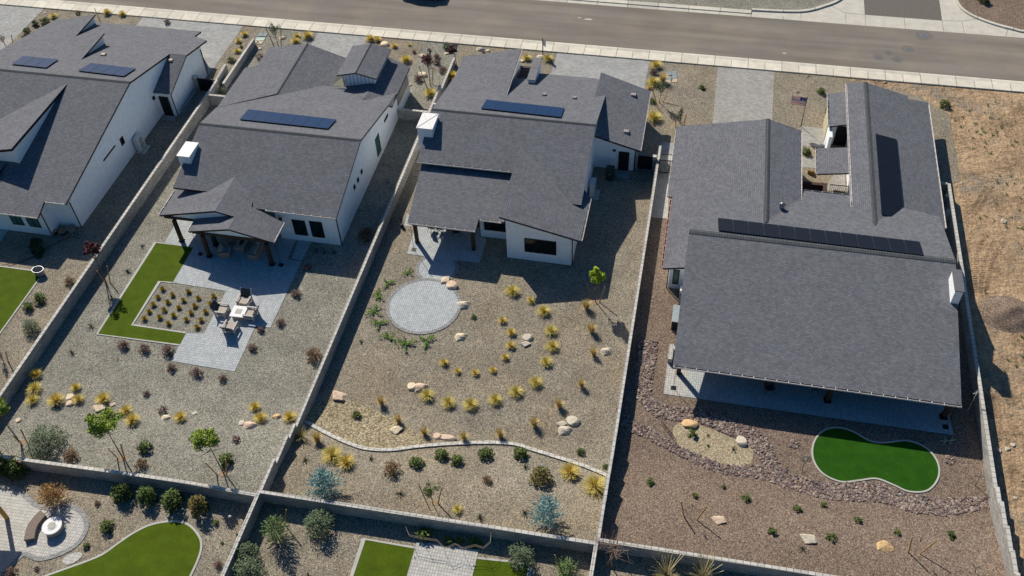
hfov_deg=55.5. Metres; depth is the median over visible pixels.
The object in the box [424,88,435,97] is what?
grass clump
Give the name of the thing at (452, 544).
garden trellis
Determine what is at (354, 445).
curved kerb
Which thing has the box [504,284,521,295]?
grass clump
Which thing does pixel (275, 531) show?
young pine
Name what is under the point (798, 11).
kerb
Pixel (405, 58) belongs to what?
grass clump
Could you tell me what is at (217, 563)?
shrub
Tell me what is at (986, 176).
tyre track
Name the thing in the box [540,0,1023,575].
ground
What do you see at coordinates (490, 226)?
window
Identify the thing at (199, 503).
laurel shrub
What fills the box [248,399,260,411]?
grass clump
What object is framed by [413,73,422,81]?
shrub
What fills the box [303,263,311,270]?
shrub
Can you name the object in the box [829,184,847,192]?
railing
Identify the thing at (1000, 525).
block wall
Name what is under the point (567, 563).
shrub
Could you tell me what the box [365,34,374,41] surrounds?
grass clump
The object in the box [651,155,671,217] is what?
side path
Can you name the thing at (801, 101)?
flag
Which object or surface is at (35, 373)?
grass clump
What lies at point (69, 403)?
boulder
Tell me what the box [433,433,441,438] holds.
boulder
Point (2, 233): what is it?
patio
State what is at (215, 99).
block wall
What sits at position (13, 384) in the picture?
block wall
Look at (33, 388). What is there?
grass clump
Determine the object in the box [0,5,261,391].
gravel yard
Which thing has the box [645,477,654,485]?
young plant
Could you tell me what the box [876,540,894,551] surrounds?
boulder
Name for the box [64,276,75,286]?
shrub
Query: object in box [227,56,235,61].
shrub
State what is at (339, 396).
boulder
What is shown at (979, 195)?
tyre track
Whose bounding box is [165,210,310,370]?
patio
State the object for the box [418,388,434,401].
grass clump
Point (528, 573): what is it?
turf edging
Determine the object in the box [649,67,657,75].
shrub
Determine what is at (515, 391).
grass clump
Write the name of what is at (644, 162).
gate
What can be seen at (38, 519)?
curved bench
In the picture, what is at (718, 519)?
boulder
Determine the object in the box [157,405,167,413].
shrub
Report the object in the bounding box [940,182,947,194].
block wall
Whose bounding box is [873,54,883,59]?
manhole cover
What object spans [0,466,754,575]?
gravel yard
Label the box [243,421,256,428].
boulder
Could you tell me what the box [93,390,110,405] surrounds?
grass clump
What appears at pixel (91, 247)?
young tree
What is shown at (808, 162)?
front path
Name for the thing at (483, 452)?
shrub
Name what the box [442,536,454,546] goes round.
young plant
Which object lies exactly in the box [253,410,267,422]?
grass clump
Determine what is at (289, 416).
grass clump
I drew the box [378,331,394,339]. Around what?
creeping juniper
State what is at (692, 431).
young plant
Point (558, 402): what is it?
grass clump
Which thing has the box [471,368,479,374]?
grass clump
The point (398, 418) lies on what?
grass clump
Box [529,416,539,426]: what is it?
grass clump
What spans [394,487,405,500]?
spiky plant
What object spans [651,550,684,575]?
pampas grass
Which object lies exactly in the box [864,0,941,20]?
side road
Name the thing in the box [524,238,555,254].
window
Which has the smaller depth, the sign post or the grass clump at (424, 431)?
the grass clump at (424, 431)
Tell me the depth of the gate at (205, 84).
91.79 m
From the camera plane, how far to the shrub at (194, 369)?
68.84 m
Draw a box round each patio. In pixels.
[0,229,7,240]
[0,489,83,572]
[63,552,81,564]
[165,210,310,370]
[389,281,457,330]
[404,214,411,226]
[407,221,486,262]
[407,541,478,575]
[419,258,454,279]
[664,353,688,396]
[673,346,952,434]
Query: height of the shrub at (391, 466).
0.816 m
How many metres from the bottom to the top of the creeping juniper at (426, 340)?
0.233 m
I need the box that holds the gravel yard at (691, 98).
[651,63,960,248]
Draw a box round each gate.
[197,78,212,90]
[637,155,652,169]
[658,159,672,173]
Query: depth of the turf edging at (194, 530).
58.77 m
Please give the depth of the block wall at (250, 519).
58.28 m
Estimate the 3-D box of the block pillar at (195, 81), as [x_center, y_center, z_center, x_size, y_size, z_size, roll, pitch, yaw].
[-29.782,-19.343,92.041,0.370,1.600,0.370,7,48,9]
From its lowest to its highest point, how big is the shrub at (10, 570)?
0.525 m
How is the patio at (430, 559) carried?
on the gravel yard at (298, 553)
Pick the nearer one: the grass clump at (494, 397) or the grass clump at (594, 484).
the grass clump at (594, 484)
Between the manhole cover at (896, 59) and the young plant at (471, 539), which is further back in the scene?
the manhole cover at (896, 59)
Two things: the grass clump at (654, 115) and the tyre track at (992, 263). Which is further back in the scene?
the grass clump at (654, 115)
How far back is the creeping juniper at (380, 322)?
71.68 m
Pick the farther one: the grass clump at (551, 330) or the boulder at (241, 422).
the grass clump at (551, 330)
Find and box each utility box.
[943,194,952,205]
[945,209,950,220]
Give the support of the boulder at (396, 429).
on the gravel bed at (370, 427)
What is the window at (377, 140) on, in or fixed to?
in the house at (294, 139)
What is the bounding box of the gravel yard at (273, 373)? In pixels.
[0,27,461,492]
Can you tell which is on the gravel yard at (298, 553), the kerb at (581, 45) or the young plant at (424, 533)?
the young plant at (424, 533)
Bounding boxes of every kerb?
[31,0,1023,84]
[304,420,606,476]
[541,0,800,20]
[751,0,839,12]
[954,0,1023,32]
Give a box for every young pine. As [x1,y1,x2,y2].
[259,515,292,547]
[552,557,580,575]
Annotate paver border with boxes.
[0,484,88,575]
[386,278,460,334]
[416,257,458,279]
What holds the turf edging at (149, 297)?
on the gravel yard at (273, 373)
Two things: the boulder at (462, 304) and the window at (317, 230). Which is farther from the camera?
the window at (317, 230)
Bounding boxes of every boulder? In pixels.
[66,393,74,400]
[66,400,73,406]
[92,403,106,411]
[161,415,170,419]
[238,420,244,425]
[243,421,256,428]
[272,414,280,418]
[332,390,346,400]
[381,41,388,46]
[387,425,402,434]
[407,382,415,390]
[414,383,427,391]
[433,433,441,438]
[441,276,448,283]
[441,434,455,440]
[446,280,457,289]
[455,333,466,340]
[457,301,469,308]
[519,341,530,346]
[522,334,532,340]
[556,421,566,426]
[558,426,571,434]
[566,416,579,425]
[600,348,611,355]
[681,419,698,427]
[711,516,726,523]
[736,436,747,446]
[799,534,817,543]
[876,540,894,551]
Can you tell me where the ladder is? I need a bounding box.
[180,88,197,113]
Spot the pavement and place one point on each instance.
(949, 82)
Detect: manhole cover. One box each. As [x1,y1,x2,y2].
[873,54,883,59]
[884,50,892,54]
[892,56,901,61]
[902,46,913,51]
[915,31,931,39]
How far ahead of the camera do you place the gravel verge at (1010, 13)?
97.39 m
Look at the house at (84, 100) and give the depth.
84.03 m
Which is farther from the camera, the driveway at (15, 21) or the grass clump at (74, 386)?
the driveway at (15, 21)
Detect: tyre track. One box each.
[937,156,1022,171]
[941,162,1022,177]
[941,168,1022,183]
[965,186,988,214]
[965,240,970,290]
[972,186,994,214]
[972,240,984,295]
[978,240,996,292]
[984,239,1008,289]
[1000,377,1010,405]
[1005,377,1016,405]
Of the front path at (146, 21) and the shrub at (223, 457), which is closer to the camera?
the shrub at (223, 457)
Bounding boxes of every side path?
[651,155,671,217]
[661,142,673,153]
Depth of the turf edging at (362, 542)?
58.03 m
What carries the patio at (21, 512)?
on the gravel yard at (298, 553)
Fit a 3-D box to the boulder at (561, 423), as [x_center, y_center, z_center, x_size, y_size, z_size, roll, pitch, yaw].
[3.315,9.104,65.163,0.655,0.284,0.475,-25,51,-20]
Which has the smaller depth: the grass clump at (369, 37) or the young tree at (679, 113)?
the young tree at (679, 113)
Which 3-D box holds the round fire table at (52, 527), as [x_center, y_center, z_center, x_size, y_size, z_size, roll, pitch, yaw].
[-28.273,14.790,60.048,1.184,0.640,1.184,7,48,9]
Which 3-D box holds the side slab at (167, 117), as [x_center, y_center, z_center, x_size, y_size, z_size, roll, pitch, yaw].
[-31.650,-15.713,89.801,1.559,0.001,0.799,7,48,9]
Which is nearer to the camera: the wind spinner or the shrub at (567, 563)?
the shrub at (567, 563)
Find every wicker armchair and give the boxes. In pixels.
[218,244,231,257]
[226,238,237,244]
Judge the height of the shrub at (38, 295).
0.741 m
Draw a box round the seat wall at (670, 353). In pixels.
[667,344,673,363]
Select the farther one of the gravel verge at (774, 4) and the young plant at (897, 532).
the gravel verge at (774, 4)
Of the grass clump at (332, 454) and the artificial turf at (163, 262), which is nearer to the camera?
the grass clump at (332, 454)
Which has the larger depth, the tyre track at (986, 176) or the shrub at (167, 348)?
the tyre track at (986, 176)
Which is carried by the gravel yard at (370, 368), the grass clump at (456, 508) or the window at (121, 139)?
the grass clump at (456, 508)
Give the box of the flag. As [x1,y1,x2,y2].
[791,95,806,105]
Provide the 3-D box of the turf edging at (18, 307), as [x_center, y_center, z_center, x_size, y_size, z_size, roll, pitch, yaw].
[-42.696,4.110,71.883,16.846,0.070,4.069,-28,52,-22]
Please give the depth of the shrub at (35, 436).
64.22 m
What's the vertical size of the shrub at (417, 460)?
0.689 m
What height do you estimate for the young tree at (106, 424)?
4.108 m
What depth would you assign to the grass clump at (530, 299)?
72.68 m
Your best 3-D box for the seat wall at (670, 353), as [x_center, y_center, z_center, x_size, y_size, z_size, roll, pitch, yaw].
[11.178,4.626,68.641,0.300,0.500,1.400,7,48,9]
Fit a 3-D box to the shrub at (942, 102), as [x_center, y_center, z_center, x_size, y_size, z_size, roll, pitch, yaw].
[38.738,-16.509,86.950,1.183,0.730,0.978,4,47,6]
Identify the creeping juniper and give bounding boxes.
[365,303,380,315]
[369,318,391,330]
[371,288,382,299]
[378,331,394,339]
[382,278,395,288]
[394,335,415,351]
[400,267,413,275]
[419,333,435,351]
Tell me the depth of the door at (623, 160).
81.92 m
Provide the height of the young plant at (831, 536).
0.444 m
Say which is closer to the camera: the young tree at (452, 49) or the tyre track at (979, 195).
the tyre track at (979, 195)
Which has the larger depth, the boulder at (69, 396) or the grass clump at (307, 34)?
the grass clump at (307, 34)
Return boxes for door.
[158,96,173,115]
[618,151,628,169]
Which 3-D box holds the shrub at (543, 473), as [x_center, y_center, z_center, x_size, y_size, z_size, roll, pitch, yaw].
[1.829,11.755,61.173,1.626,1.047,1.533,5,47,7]
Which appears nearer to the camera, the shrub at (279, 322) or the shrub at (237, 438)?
the shrub at (237, 438)
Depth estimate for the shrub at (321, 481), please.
59.79 m
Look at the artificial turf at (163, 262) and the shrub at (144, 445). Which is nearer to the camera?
the shrub at (144, 445)
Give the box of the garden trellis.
[405,526,491,555]
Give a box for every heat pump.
[132,132,150,153]
[589,177,599,199]
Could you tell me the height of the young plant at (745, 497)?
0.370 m
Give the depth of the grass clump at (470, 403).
66.26 m
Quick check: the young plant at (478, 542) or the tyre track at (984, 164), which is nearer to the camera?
the young plant at (478, 542)
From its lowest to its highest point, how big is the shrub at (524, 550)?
1.271 m
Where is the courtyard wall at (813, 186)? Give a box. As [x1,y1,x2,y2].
[802,181,826,191]
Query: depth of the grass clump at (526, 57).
94.14 m
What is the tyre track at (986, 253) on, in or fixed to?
on the ground at (1006, 278)
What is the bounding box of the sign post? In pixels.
[542,38,545,54]
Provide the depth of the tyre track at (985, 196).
78.60 m
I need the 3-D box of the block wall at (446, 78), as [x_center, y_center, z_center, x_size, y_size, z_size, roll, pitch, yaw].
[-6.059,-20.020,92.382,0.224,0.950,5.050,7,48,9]
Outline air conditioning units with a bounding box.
[671,286,681,329]
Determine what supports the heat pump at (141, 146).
on the gravel yard at (60, 262)
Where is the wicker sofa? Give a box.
[247,241,264,260]
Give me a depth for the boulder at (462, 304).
72.53 m
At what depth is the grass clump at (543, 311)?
71.78 m
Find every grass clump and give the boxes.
[25,381,43,394]
[25,393,40,404]
[28,368,43,379]
[44,391,65,407]
[70,383,81,391]
[71,393,84,403]
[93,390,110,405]
[102,9,111,14]
[118,403,131,414]
[123,411,140,426]
[172,409,186,423]
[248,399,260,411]
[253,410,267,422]
[282,410,297,423]
[290,37,300,43]
[302,31,313,38]
[310,431,321,442]
[320,444,343,464]
[336,452,356,469]
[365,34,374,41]
[374,395,385,404]
[391,413,402,422]
[399,55,411,62]
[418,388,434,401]
[418,426,428,435]
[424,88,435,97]
[438,358,448,365]
[440,396,454,409]
[444,69,455,78]
[451,504,463,513]
[457,431,469,439]
[461,397,480,410]
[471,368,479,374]
[487,393,503,405]
[488,366,495,372]
[496,427,506,437]
[497,316,507,324]
[501,353,509,358]
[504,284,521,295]
[504,340,515,348]
[506,327,516,335]
[506,385,524,398]
[522,54,531,60]
[526,296,535,304]
[527,375,545,387]
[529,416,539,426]
[536,305,552,317]
[539,355,552,367]
[543,55,553,61]
[544,324,557,337]
[544,339,559,351]
[554,399,564,407]
[557,461,581,480]
[576,379,585,386]
[579,472,609,500]
[580,299,591,309]
[585,322,596,333]
[589,347,597,355]
[646,76,659,86]
[647,109,662,124]
[650,59,661,67]
[657,71,668,81]
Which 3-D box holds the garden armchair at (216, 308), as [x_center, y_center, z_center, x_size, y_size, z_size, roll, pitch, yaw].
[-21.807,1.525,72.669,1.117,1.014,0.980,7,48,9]
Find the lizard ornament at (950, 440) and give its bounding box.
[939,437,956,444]
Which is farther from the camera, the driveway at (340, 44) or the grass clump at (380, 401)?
the driveway at (340, 44)
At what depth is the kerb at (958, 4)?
96.04 m
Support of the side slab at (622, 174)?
on the gravel yard at (370, 368)
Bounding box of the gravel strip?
[288,241,302,260]
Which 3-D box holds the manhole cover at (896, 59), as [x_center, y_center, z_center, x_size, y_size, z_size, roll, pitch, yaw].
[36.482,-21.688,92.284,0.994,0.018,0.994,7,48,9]
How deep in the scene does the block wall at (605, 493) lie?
67.18 m
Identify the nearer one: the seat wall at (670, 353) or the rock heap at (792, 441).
the rock heap at (792, 441)
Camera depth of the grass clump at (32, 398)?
67.78 m
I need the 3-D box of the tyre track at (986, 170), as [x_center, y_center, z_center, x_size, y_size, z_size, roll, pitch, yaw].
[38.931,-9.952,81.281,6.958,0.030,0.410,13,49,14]
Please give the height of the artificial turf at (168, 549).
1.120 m
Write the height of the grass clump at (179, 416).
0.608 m
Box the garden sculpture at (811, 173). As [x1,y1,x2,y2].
[807,170,815,175]
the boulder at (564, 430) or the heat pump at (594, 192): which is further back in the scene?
the heat pump at (594, 192)
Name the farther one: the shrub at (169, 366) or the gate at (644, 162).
the gate at (644, 162)
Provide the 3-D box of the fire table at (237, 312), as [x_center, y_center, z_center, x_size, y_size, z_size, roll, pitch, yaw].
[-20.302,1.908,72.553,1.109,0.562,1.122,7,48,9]
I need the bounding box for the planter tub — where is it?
[31,266,44,276]
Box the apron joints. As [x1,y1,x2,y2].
[832,2,1007,34]
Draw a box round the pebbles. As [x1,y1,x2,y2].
[961,118,1022,545]
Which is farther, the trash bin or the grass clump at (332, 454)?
the trash bin
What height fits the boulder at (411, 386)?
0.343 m
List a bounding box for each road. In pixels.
[62,0,1023,81]
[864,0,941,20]
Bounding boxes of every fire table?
[42,517,63,537]
[229,305,247,320]
[233,239,250,252]
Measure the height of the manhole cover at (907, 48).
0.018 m
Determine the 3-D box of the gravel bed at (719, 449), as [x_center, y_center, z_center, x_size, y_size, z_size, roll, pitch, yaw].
[13.057,10.246,63.645,5.436,0.008,2.399,18,50,18]
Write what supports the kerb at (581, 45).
on the ground at (1006, 278)
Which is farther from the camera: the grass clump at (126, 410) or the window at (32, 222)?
the window at (32, 222)
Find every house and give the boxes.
[0,14,207,235]
[159,43,409,265]
[407,49,650,265]
[661,82,964,419]
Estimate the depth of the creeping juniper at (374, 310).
72.52 m
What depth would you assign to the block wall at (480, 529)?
58.36 m
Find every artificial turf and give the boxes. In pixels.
[0,267,38,330]
[49,522,199,575]
[98,243,192,343]
[354,540,414,575]
[473,559,527,575]
[813,428,937,490]
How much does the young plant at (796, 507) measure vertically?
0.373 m
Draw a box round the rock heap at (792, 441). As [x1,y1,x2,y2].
[789,439,799,448]
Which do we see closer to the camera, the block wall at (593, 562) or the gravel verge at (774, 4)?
the block wall at (593, 562)
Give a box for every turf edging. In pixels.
[0,266,30,270]
[0,279,39,333]
[44,520,202,575]
[96,242,193,345]
[131,281,186,332]
[350,538,414,575]
[477,557,532,575]
[811,427,939,492]
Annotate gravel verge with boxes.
[627,0,833,9]
[958,0,1023,29]
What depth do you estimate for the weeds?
83.09 m
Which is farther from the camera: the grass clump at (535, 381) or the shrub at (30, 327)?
the shrub at (30, 327)
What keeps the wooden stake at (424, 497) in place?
on the gravel yard at (370, 368)
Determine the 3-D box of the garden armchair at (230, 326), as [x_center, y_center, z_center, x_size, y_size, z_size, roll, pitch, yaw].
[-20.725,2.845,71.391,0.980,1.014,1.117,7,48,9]
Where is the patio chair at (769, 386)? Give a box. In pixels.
[764,381,775,393]
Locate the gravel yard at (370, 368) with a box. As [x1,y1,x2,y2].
[269,45,673,540]
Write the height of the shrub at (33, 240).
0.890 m
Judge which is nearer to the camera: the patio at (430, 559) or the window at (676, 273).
the patio at (430, 559)
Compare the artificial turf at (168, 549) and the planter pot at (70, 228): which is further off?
the planter pot at (70, 228)
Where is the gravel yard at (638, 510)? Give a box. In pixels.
[601,218,1006,575]
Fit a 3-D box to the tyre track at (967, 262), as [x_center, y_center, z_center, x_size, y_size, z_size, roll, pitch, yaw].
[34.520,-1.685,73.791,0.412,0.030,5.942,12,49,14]
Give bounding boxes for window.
[8,215,24,225]
[26,218,41,227]
[103,145,114,160]
[119,136,124,145]
[291,219,307,235]
[309,221,324,237]
[375,133,380,155]
[484,222,505,231]
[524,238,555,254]
[672,269,679,283]
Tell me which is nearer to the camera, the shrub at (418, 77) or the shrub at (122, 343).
the shrub at (122, 343)
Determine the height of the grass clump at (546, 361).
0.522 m
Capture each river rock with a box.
[614,407,989,516]
[634,340,787,478]
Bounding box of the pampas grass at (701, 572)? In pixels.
[687,548,722,575]
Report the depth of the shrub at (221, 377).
68.50 m
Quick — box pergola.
[0,506,8,519]
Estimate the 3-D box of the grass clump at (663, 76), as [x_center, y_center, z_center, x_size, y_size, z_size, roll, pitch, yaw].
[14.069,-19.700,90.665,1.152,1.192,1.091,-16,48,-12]
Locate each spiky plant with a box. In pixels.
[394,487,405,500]
[520,507,531,518]
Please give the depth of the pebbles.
72.85 m
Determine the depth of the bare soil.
56.76 m
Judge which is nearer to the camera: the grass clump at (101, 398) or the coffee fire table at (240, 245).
the grass clump at (101, 398)
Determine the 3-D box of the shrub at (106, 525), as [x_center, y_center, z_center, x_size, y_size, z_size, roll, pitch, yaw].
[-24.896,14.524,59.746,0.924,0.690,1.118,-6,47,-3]
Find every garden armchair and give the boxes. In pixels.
[209,299,229,317]
[219,320,239,334]
[235,287,252,305]
[242,305,258,321]
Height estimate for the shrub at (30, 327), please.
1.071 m
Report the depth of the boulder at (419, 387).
67.42 m
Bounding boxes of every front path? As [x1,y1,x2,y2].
[137,17,162,26]
[802,126,830,146]
[802,157,815,167]
[827,175,845,190]
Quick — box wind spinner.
[799,456,810,469]
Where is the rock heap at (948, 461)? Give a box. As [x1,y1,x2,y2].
[945,455,955,464]
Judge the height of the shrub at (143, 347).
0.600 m
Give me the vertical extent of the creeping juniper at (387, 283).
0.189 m
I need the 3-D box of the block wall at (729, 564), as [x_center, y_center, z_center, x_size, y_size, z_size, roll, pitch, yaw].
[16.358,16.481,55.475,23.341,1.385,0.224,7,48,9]
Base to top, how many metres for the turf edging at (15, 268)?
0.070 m
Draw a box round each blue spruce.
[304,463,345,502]
[526,493,565,529]
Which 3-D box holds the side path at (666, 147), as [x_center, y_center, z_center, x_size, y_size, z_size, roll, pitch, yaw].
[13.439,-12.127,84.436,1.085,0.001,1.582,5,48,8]
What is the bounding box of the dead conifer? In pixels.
[36,482,69,509]
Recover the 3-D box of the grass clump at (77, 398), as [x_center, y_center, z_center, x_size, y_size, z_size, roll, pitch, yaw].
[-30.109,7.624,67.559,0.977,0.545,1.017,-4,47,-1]
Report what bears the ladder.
on the gravel yard at (60, 262)
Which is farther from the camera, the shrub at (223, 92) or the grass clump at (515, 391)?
the shrub at (223, 92)
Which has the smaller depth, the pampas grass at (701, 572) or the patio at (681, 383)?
the pampas grass at (701, 572)
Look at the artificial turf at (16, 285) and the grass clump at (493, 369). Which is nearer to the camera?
the grass clump at (493, 369)
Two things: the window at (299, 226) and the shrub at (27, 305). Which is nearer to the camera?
the shrub at (27, 305)
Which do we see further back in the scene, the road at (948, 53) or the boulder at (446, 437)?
the road at (948, 53)
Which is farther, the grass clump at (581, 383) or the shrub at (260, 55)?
the shrub at (260, 55)
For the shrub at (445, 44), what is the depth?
95.74 m
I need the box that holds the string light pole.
[943,403,957,428]
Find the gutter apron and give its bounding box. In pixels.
[751,0,1023,37]
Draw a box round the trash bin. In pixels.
[605,165,614,180]
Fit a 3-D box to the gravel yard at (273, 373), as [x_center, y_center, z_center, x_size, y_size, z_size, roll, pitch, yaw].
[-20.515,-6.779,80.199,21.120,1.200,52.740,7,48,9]
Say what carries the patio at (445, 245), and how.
on the gravel yard at (370, 368)
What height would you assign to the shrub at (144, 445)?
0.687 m
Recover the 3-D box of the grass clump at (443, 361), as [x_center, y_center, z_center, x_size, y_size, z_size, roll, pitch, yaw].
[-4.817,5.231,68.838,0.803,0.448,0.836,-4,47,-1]
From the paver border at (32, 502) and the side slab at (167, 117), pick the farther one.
the side slab at (167, 117)
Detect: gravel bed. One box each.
[307,399,433,447]
[365,37,423,75]
[673,423,752,465]
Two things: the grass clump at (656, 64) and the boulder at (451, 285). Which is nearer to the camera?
the boulder at (451, 285)
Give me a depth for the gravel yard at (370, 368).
68.41 m
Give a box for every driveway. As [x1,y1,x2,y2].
[0,5,42,49]
[136,19,242,78]
[311,32,366,57]
[551,53,649,88]
[713,67,773,122]
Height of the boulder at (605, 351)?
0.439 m
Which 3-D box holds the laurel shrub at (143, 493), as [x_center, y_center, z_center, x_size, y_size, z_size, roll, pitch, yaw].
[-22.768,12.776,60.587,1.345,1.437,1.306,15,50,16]
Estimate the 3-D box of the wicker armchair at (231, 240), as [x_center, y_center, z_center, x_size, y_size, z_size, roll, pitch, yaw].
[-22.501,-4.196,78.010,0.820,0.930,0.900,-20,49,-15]
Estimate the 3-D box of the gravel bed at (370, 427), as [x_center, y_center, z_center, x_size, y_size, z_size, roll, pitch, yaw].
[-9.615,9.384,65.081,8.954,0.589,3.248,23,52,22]
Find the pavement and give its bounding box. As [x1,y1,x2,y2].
[0,0,1023,92]
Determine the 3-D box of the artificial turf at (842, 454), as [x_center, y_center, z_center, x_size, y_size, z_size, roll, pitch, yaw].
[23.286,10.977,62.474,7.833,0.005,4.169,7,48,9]
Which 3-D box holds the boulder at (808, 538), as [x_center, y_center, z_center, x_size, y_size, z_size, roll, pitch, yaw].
[17.613,14.905,57.791,0.968,0.420,0.702,-4,47,-1]
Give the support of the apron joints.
on the gutter apron
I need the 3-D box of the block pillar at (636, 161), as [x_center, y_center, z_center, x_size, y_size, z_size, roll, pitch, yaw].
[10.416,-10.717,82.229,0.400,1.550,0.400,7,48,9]
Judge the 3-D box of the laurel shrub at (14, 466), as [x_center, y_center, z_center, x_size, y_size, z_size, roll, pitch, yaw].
[-32.192,11.563,63.155,1.502,1.653,1.547,33,56,29]
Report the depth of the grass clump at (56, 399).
67.52 m
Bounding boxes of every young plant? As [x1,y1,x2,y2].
[415,527,433,543]
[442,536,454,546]
[455,537,464,543]
[466,537,478,548]
[473,538,482,547]
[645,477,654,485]
[687,428,697,437]
[741,493,750,500]
[768,527,777,533]
[792,504,802,511]
[825,532,836,540]
[853,517,861,523]
[893,528,900,534]
[947,530,956,539]
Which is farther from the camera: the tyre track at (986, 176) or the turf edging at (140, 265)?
the tyre track at (986, 176)
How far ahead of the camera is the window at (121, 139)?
84.22 m
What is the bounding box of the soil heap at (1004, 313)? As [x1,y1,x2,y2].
[978,296,1023,332]
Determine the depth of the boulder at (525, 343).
69.85 m
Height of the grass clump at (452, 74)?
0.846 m
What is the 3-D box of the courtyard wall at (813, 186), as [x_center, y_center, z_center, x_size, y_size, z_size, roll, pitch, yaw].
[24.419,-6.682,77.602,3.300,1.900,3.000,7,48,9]
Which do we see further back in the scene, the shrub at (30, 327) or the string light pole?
the shrub at (30, 327)
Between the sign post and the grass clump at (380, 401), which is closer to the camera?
the grass clump at (380, 401)
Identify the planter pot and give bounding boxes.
[57,228,66,235]
[66,225,74,232]
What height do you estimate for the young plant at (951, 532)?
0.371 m
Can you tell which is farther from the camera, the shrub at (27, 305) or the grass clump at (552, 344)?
the shrub at (27, 305)
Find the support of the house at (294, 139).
on the gravel yard at (273, 373)
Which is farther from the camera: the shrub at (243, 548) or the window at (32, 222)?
the window at (32, 222)
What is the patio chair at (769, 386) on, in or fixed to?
on the patio at (842, 405)
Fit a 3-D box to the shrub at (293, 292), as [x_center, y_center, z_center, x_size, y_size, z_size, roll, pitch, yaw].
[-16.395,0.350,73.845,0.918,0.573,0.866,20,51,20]
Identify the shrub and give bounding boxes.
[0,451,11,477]
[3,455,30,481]
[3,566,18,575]
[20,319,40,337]
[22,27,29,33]
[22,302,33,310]
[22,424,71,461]
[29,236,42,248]
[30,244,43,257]
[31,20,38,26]
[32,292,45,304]
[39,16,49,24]
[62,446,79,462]
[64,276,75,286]
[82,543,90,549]
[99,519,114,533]
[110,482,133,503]
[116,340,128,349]
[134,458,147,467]
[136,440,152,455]
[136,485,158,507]
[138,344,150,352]
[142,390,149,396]
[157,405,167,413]
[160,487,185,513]
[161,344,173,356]
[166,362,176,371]
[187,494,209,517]
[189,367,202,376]
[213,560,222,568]
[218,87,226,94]
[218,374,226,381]
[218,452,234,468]
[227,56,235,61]
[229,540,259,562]
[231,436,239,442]
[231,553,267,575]
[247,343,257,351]
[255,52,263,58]
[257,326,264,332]
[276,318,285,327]
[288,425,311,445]
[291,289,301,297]
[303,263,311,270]
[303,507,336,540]
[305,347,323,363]
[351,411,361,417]
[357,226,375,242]
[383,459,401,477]
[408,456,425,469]
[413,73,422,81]
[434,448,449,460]
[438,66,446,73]
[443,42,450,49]
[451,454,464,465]
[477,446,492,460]
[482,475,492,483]
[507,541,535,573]
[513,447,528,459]
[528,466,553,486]
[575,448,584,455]
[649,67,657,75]
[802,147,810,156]
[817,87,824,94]
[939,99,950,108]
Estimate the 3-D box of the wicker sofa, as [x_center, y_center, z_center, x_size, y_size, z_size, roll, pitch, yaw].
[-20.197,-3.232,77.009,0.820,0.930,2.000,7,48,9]
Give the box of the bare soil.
[607,563,614,569]
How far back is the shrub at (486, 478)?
61.14 m
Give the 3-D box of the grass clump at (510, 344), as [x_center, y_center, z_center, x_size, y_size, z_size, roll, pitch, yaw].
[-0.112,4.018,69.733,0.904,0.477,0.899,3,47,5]
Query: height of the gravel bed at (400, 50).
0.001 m
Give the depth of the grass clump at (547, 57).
93.93 m
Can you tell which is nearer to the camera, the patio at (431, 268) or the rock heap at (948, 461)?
the rock heap at (948, 461)
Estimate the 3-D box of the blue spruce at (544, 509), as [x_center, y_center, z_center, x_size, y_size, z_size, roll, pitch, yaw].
[2.075,13.154,57.852,2.351,2.891,2.595,10,48,11]
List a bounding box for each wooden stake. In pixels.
[418,485,430,510]
[919,540,936,554]
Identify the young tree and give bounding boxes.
[0,397,19,440]
[82,240,105,280]
[84,406,123,458]
[189,427,224,474]
[269,22,280,43]
[421,52,434,85]
[422,482,440,504]
[448,44,457,67]
[589,266,606,301]
[589,526,634,566]
[656,79,666,102]
[678,105,684,122]
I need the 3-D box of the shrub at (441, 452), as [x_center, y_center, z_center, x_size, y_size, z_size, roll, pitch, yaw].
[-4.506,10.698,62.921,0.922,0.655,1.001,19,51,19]
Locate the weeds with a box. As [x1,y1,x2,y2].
[959,101,1023,548]
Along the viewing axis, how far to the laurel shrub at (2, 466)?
63.44 m
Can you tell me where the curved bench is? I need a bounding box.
[24,510,46,541]
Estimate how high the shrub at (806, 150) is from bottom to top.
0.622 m
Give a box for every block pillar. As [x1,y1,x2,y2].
[192,75,200,90]
[633,152,637,169]
[652,154,656,170]
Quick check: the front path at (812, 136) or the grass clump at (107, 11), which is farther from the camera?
the grass clump at (107, 11)
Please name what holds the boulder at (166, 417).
on the gravel yard at (273, 373)
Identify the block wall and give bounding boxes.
[0,80,219,415]
[0,454,257,503]
[208,94,224,104]
[215,64,228,86]
[220,490,263,575]
[222,38,255,88]
[258,490,594,552]
[259,85,441,490]
[397,108,427,120]
[441,58,455,93]
[589,538,598,575]
[596,146,661,537]
[596,538,836,575]
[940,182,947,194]
[944,183,1019,575]
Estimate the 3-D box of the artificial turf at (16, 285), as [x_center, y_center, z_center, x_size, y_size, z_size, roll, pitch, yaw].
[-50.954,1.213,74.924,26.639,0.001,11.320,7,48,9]
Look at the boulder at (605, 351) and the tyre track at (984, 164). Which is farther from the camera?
the tyre track at (984, 164)
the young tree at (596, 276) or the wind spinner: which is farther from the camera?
the young tree at (596, 276)
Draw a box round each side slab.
[162,114,175,120]
[616,170,628,178]
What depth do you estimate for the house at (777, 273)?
69.70 m
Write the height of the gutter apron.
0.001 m
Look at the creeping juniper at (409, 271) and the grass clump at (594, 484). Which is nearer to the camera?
the grass clump at (594, 484)

